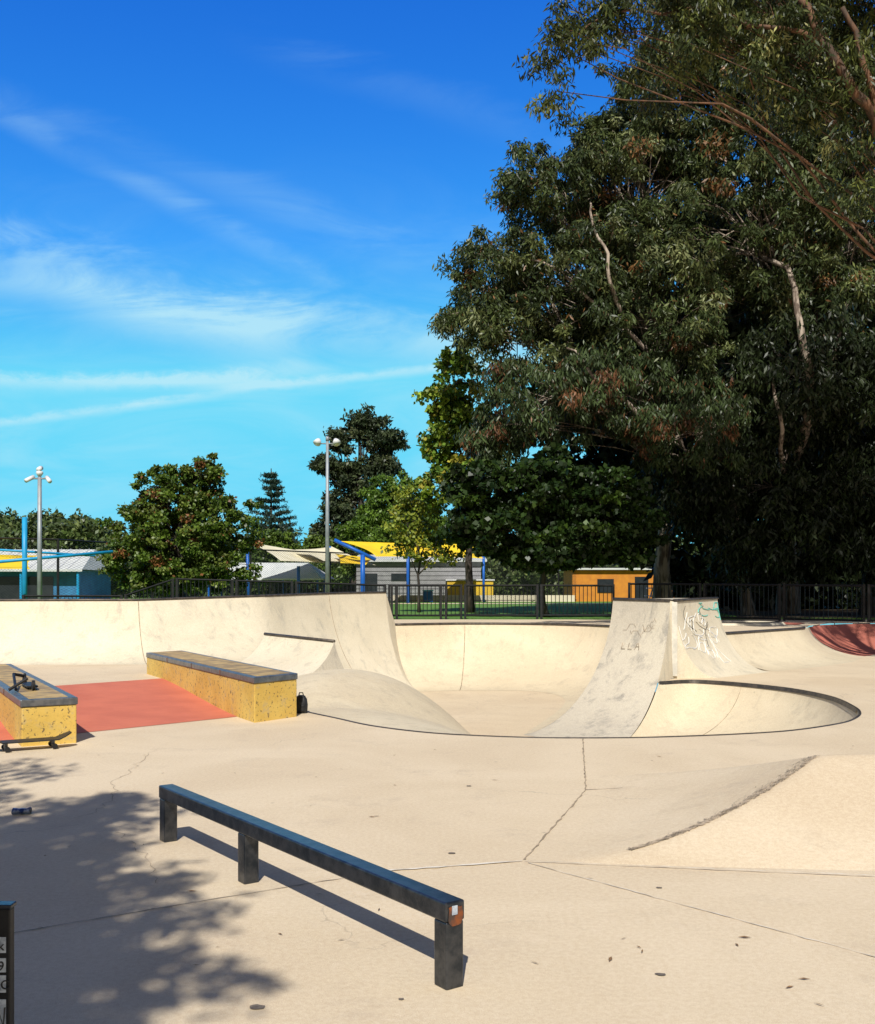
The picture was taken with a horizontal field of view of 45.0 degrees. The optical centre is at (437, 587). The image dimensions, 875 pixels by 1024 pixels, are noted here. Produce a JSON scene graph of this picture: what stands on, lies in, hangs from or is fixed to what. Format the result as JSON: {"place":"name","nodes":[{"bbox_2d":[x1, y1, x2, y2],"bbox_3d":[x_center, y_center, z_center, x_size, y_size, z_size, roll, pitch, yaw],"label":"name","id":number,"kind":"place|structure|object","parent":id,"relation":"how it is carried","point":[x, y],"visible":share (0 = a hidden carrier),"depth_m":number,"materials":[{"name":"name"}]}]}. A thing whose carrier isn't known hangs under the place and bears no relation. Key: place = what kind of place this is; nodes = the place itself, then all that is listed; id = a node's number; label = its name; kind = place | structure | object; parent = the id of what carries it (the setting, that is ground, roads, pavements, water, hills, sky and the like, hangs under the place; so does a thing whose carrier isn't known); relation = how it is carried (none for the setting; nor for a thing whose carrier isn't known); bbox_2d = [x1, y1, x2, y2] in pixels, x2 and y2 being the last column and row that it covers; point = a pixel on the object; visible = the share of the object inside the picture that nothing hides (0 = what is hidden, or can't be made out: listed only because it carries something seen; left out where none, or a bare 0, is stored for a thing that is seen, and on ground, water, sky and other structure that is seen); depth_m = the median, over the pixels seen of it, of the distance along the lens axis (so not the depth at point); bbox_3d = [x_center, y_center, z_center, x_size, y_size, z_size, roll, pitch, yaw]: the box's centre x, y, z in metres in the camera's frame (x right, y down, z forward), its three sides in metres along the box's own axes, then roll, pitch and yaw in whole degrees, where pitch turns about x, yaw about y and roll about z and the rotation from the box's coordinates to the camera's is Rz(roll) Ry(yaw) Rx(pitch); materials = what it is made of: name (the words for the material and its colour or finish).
{"place":"outdoors","nodes":[
{"label":"outdoors","id":0,"kind":"place"},
{"bbox_2d":[14,661,240,685],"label":"raised plaza","id":1,"kind":"structure","parent":0,"point":[56,675],"depth_m":17.29,"materials":[{"name":"concrete"}]},
{"bbox_2d":[356,562,480,599],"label":"walls","id":2,"kind":"structure","parent":0,"point":[430,576],"depth_m":73.00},
{"bbox_2d":[365,573,405,591],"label":"door and window","id":3,"kind":"structure","parent":2,"relation":"attached to","point":[370,580],"depth_m":72.95,"materials":[{"name":"grey metal"}]},
{"bbox_2d":[358,555,486,561],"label":"roof","id":4,"kind":"structure","parent":2,"relation":"on","point":[386,559],"depth_m":72.70,"materials":[{"name":"metal"}]},
{"bbox_2d":[0,655,874,1023],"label":"concrete plaza","id":5,"kind":"structure","parent":0,"point":[408,803],"depth_m":5.52,"materials":[{"name":"beige concrete"}]},
{"bbox_2d":[0,901,16,1023],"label":"stickered post","id":6,"kind":"object","parent":5,"relation":"on","point":[6,962],"visible":1,"depth_m":3.40,"materials":[{"name":"black metal"}]},
{"bbox_2d":[11,807,31,814],"bbox_3d":[-2.930,1.576,7.450,0.132,0.050,0.066,0,0,-14],"label":"crushed can","id":7,"kind":"object","parent":5,"relation":"on","point":[28,810],"visible":1,"depth_m":7.43,"materials":[{"name":"metal"}]},
{"bbox_2d":[0,731,71,752],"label":"skateboard","id":8,"kind":"object","parent":5,"relation":"on","point":[51,743],"visible":1,"depth_m":10.43,"materials":[{"name":"black wood"}]},
{"bbox_2d":[0,664,77,746],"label":"grind ledge","id":9,"kind":"object","parent":5,"relation":"on","point":[44,709],"visible":0.84,"depth_m":10.83,"materials":[{"name":"yellow paint"}]},
{"bbox_2d":[8,673,37,690],"bbox_3d":[-4.598,1.043,11.788,0.293,0.162,0.954,0,0,-18],"label":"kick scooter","id":10,"kind":"object","parent":9,"relation":"on","point":[25,683],"visible":1,"depth_m":11.57,"materials":[{"name":"black metal"}]},
{"bbox_2d":[0,678,235,739],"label":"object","id":11,"kind":"structure","parent":5,"relation":"on","point":[102,706],"depth_m":13.62,"materials":[{"name":"paint"}]},
{"bbox_2d":[0,593,419,691],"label":"quarter pipe wall","id":12,"kind":"structure","parent":5,"relation":"on","point":[74,632],"depth_m":20.91,"materials":[{"name":"concrete"}]},
{"bbox_2d":[0,591,385,600],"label":"coping","id":13,"kind":"object","parent":12,"relation":"on","point":[208,597],"visible":1,"depth_m":21.37,"materials":[{"name":"metal"}]},
{"bbox_2d":[146,650,297,722],"bbox_3d":[-3.238,1.345,15.138,0.684,0.571,5.727,0,0,-29],"label":"grind ledge","id":14,"kind":"object","parent":5,"relation":"on","point":[251,692],"visible":0.91,"depth_m":13.44,"materials":[{"name":"yellow paint"}]},
{"bbox_2d":[297,692,307,712],"bbox_3d":[-1.735,1.465,13.438,0.170,0.261,0.174,0,0,0],"label":"backpack","id":15,"kind":"object","parent":5,"relation":"on","point":[302,704],"visible":0.72,"depth_m":13.39,"materials":[{"name":"black fabric"}]},
{"bbox_2d":[159,784,463,989],"bbox_3d":[-0.826,1.427,5.463,0.095,0.350,3.087,0,0,-36],"label":"grind rail","id":16,"kind":"object","parent":5,"relation":"on","point":[445,910],"visible":1,"depth_m":4.93,"materials":[{"name":"metal"}]},
{"bbox_2d":[44,746,824,1005],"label":"fallen leaves","id":17,"kind":"object","parent":5,"relation":"on","point":[610,958],"visible":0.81,"depth_m":4.69,"materials":[{"name":"brown plant"}]},
{"bbox_2d":[14,739,874,956],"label":"expansion joints","id":18,"kind":"object","parent":5,"relation":"on","point":[544,835],"visible":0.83,"depth_m":5.99,"materials":[{"name":"grey concrete"}]},
{"bbox_2d":[250,785,665,1008],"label":"ground stains","id":19,"kind":"object","parent":5,"relation":"on","point":[256,1006],"visible":1,"depth_m":4.03,"materials":[{"name":"brown"}]},
{"bbox_2d":[241,622,860,738],"bbox_3d":[0.940,1.312,19.105,9.680,2.183,15.867,0,0,0],"label":"skate bowl","id":20,"kind":"object","parent":5,"relation":"on","point":[519,680],"visible":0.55,"depth_m":18.38,"materials":[{"name":"concrete"}]},
{"bbox_2d":[386,595,414,688],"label":"wall end","id":21,"kind":"structure","parent":20,"relation":"on","point":[392,628],"depth_m":25.92,"materials":[{"name":"concrete"}]},
{"bbox_2d":[138,598,740,734],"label":"panel joints","id":22,"kind":"object","parent":20,"relation":"on","point":[351,668],"visible":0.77,"depth_m":23.83,"materials":[{"name":"grey concrete"}]},
{"bbox_2d":[525,597,767,736],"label":"bowl extension block","id":23,"kind":"structure","parent":5,"relation":"on","point":[651,643],"depth_m":18.58,"materials":[{"name":"grey concrete"}]},
{"bbox_2d":[511,0,874,259],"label":"overhanging gum tree","id":24,"kind":"object","parent":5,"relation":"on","point":[775,52],"visible":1,"depth_m":17.98,"materials":[{"name":"green plant"}]},
{"bbox_2d":[561,753,874,870],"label":"concrete bank","id":25,"kind":"structure","parent":5,"relation":"on","point":[814,812],"depth_m":6.72,"materials":[{"name":"beige concrete"}]},
{"bbox_2d":[725,627,863,670],"bbox_3d":[7.869,1.249,22.721,1.678,0.702,5.953,0,0,37],"label":"quarter pipe","id":26,"kind":"object","parent":5,"relation":"on","point":[780,649],"visible":0.92,"depth_m":22.31,"materials":[{"name":"concrete"}]},
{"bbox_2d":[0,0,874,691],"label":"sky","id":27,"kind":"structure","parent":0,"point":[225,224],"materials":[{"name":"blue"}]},
{"bbox_2d":[112,593,874,618],"bbox_3d":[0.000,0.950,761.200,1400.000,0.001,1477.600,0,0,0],"label":"grass field","id":28,"kind":"structure","parent":0,"point":[513,612],"depth_m":43.20,"materials":[{"name":"green plant"}]},
{"bbox_2d":[24,466,51,598],"bbox_3d":[-13.152,-1.466,34.939,0.916,5.132,0.414,0,0,0],"label":"cctv pole","id":29,"kind":"object","parent":28,"relation":"on","point":[39,471],"visible":0.96,"depth_m":34.94,"materials":[{"name":"grey metal"}]},
{"bbox_2d":[20,572,78,598],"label":"verandah posts","id":30,"kind":"object","parent":28,"relation":"on","point":[21,585],"visible":0.46,"depth_m":59.32,"materials":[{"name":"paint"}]},
{"bbox_2d":[0,571,110,598],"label":"walls","id":31,"kind":"structure","parent":28,"relation":"on","point":[93,586],"depth_m":60.33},
{"bbox_2d":[0,577,52,598],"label":"windows","id":32,"kind":"structure","parent":31,"relation":"attached to","point":[17,591],"depth_m":59.95,"materials":[{"name":"black glass"}]},
{"bbox_2d":[0,549,104,571],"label":"roof","id":33,"kind":"structure","parent":31,"relation":"on","point":[78,563],"depth_m":60.65,"materials":[{"name":"metal"}]},
{"bbox_2d":[1,549,88,568],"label":"roof ribs","id":34,"kind":"object","parent":33,"relation":"attached to","point":[49,559],"visible":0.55,"depth_m":60.95,"materials":[{"name":"grey metal"}]},
{"bbox_2d":[0,517,112,598],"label":"pool shade sail","id":35,"kind":"object","parent":28,"relation":"on","point":[13,562],"visible":0.94,"depth_m":39.96,"materials":[{"name":"fabric"}]},
{"bbox_2d":[93,452,267,596],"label":"maple tree","id":36,"kind":"object","parent":28,"relation":"on","point":[196,536],"visible":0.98,"depth_m":43.83,"materials":[{"name":"green plant"}]},
{"bbox_2d":[208,563,333,595],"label":"picnic shelter","id":37,"kind":"object","parent":28,"relation":"on","point":[294,567],"visible":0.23,"depth_m":67.59,"materials":[{"name":"metal"}]},
{"bbox_2d":[244,468,303,593],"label":"conifer tree","id":38,"kind":"object","parent":28,"relation":"on","point":[273,482],"visible":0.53,"depth_m":88.62,"materials":[{"name":"green plant"}]},
{"bbox_2d":[238,527,355,593],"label":"rounded bush tree","id":39,"kind":"object","parent":28,"relation":"on","point":[277,538],"visible":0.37,"depth_m":85.20,"materials":[{"name":"green plant"}]},
{"bbox_2d":[22,578,614,618],"bbox_3d":[-3.449,0.486,31.222,17.452,1.528,0.436,0,0,-3],"label":"steel bar fence","id":40,"kind":"object","parent":28,"relation":"on","point":[542,586],"visible":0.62,"depth_m":31.47,"materials":[{"name":"black metal"}]},
{"bbox_2d":[0,537,651,601],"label":"buildings","id":41,"kind":"structure","parent":28,"relation":"on","point":[102,542],"depth_m":58.65,"materials":[{"name":"white metal"}]},
{"bbox_2d":[313,436,340,591],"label":"floodlight pole","id":42,"kind":"object","parent":28,"relation":"on","point":[317,442],"visible":0.92,"depth_m":59.91,"materials":[{"name":"grey metal"}]},
{"bbox_2d":[0,506,703,597],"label":"distant trees","id":43,"kind":"object","parent":28,"relation":"on","point":[57,525],"visible":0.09,"depth_m":93.63,"materials":[{"name":"green plant"}]},
{"bbox_2d":[306,402,410,591],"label":"tall gum tree","id":44,"kind":"object","parent":28,"relation":"on","point":[368,433],"visible":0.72,"depth_m":89.13,"materials":[{"name":"green plant"}]},
{"bbox_2d":[246,538,484,602],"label":"masts","id":45,"kind":"object","parent":28,"relation":"on","point":[363,555],"visible":0.44,"depth_m":62.42,"materials":[{"name":"blue metal"}]},
{"bbox_2d":[260,545,350,564],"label":"cream sail","id":46,"kind":"object","parent":45,"relation":"attached to","point":[301,558],"visible":0.62,"depth_m":65.22,"materials":[{"name":"beige fabric"}]},
{"bbox_2d":[298,547,372,564],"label":"cream sail","id":47,"kind":"object","parent":45,"relation":"attached to","point":[334,556],"visible":0.52,"depth_m":66.89,"materials":[{"name":"beige fabric"}]},
{"bbox_2d":[336,554,370,564],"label":"yellow sail","id":48,"kind":"object","parent":45,"relation":"attached to","point":[353,561],"visible":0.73,"depth_m":65.13,"materials":[{"name":"yellow fabric"}]},
{"bbox_2d":[342,541,481,557],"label":"yellow sail","id":49,"kind":"object","parent":45,"relation":"attached to","point":[374,548],"visible":0.36,"depth_m":64.55,"materials":[{"name":"yellow fabric"}]},
{"bbox_2d":[333,469,455,564],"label":"round crown tree","id":50,"kind":"object","parent":28,"relation":"on","point":[371,516],"visible":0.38,"depth_m":83.39,"materials":[{"name":"green plant"}]},
{"bbox_2d":[391,585,446,618],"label":"fence gate posts","id":51,"kind":"object","parent":28,"relation":"on","point":[440,601],"visible":0.64,"depth_m":31.16,"materials":[{"name":"black metal"}]},
{"bbox_2d":[380,482,465,611],"bbox_3d":[-0.340,-1.507,39.948,3.725,4.924,2.381,0,0,0],"label":"yellow leaf tree","id":52,"kind":"object","parent":28,"relation":"on","point":[413,541],"visible":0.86,"depth_m":39.85,"materials":[{"name":"green plant"}]},
{"bbox_2d":[422,590,433,601],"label":"blue bin","id":53,"kind":"object","parent":28,"relation":"on","point":[425,594],"visible":0.48,"depth_m":66.70,"materials":[{"name":"paint"}]},
{"bbox_2d":[447,581,492,594],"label":"yellow annex","id":54,"kind":"object","parent":28,"relation":"on","point":[462,583],"visible":0.21,"depth_m":71.20,"materials":[{"name":"yellow paint"}]},
{"bbox_2d":[445,579,494,580],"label":"annex roof","id":55,"kind":"structure","parent":54,"relation":"on","point":[465,580],"depth_m":71.10,"materials":[{"name":"white paint"}]},
{"bbox_2d":[411,346,533,612],"bbox_3d":[1.267,-3.922,38.835,3.921,9.764,3.608,0,0,40],"label":"yellowing plane tree","id":56,"kind":"object","parent":28,"relation":"on","point":[454,405],"visible":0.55,"depth_m":38.43,"materials":[{"name":"green plant"}]},
{"bbox_2d":[393,595,574,601],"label":"wall","id":57,"kind":"structure","parent":28,"relation":"on","point":[525,597],"depth_m":69.35,"materials":[{"name":"concrete"}]},
{"bbox_2d":[432,441,672,616],"bbox_3d":[3.731,-1.768,32.933,7.809,5.562,4.204,0,0,0],"label":"plane tree","id":58,"kind":"object","parent":28,"relation":"on","point":[558,520],"visible":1,"depth_m":32.26,"materials":[{"name":"green plant"}]},
{"bbox_2d":[426,32,757,597],"bbox_3d":[6.271,-9.346,35.853,12.861,20.789,7.541,0,0,-25],"label":"gum tree","id":59,"kind":"object","parent":28,"relation":"on","point":[593,226],"visible":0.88,"depth_m":34.75,"materials":[{"name":"green plant"}]},
{"bbox_2d":[452,291,760,614],"bbox_3d":[5.671,-4.484,34.325,10.385,11.043,5.008,0,0,0],"label":"gum tree","id":60,"kind":"object","parent":28,"relation":"on","point":[577,401],"visible":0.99,"depth_m":33.44,"materials":[{"name":"green plant"}]},
{"bbox_2d":[564,570,652,600],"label":"walls","id":61,"kind":"structure","parent":28,"relation":"on","point":[622,579],"depth_m":70.50,"materials":[{"name":"orange paint"}]},
{"bbox_2d":[559,568,651,570],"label":"roof","id":62,"kind":"structure","parent":61,"relation":"on","point":[609,569],"depth_m":70.20,"materials":[{"name":"metal"}]},
{"bbox_2d":[597,577,647,597],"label":"openings","id":63,"kind":"object","parent":61,"relation":"attached to","point":[611,581],"visible":0.5,"depth_m":70.44,"materials":[{"name":"grey metal"}]},
{"bbox_2d":[502,179,874,625],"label":"background trees","id":64,"kind":"object","parent":28,"relation":"on","point":[685,565],"visible":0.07,"depth_m":43.92,"materials":[{"name":"green plant"}]},
{"bbox_2d":[628,0,874,613],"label":"gum tree","id":65,"kind":"object","parent":28,"relation":"on","point":[794,269],"visible":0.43,"depth_m":34.38,"materials":[{"name":"green plant"}]},
{"bbox_2d":[628,583,874,623],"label":"steel bar fence","id":66,"kind":"object","parent":28,"relation":"on","point":[785,618],"visible":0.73,"depth_m":29.45,"materials":[{"name":"black metal"}]},
{"bbox_2d":[632,239,874,614],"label":"gum tree","id":67,"kind":"object","parent":28,"relation":"on","point":[843,407],"visible":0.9,"depth_m":33.81,"materials":[{"name":"green plant"}]},
{"bbox_2d":[390,603,610,603],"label":"footpath","id":68,"kind":"structure","parent":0,"point":[506,603],"depth_m":61.29,"materials":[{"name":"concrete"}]},
{"bbox_2d":[394,619,874,631],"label":"deck","id":69,"kind":"structure","parent":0,"point":[806,623],"depth_m":28.98,"materials":[{"name":"concrete"}]},
{"bbox_2d":[721,620,785,625],"bbox_3d":[7.200,0.900,26.900,3.240,0.090,2.398,0,0,0],"label":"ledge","id":70,"kind":"object","parent":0,"point":[746,622],"visible":0.47,"depth_m":25.94,"materials":[{"name":"concrete"}]},
{"bbox_2d":[720,606,874,617],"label":"leaf litter ground","id":71,"kind":"structure","parent":0,"point":[833,613],"depth_m":36.63,"materials":[{"name":"brown plant"}]},
{"bbox_2d":[784,622,874,655],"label":"red bank","id":72,"kind":"structure","parent":0,"point":[855,639],"depth_m":26.42,"materials":[{"name":"paint"}]}
]}

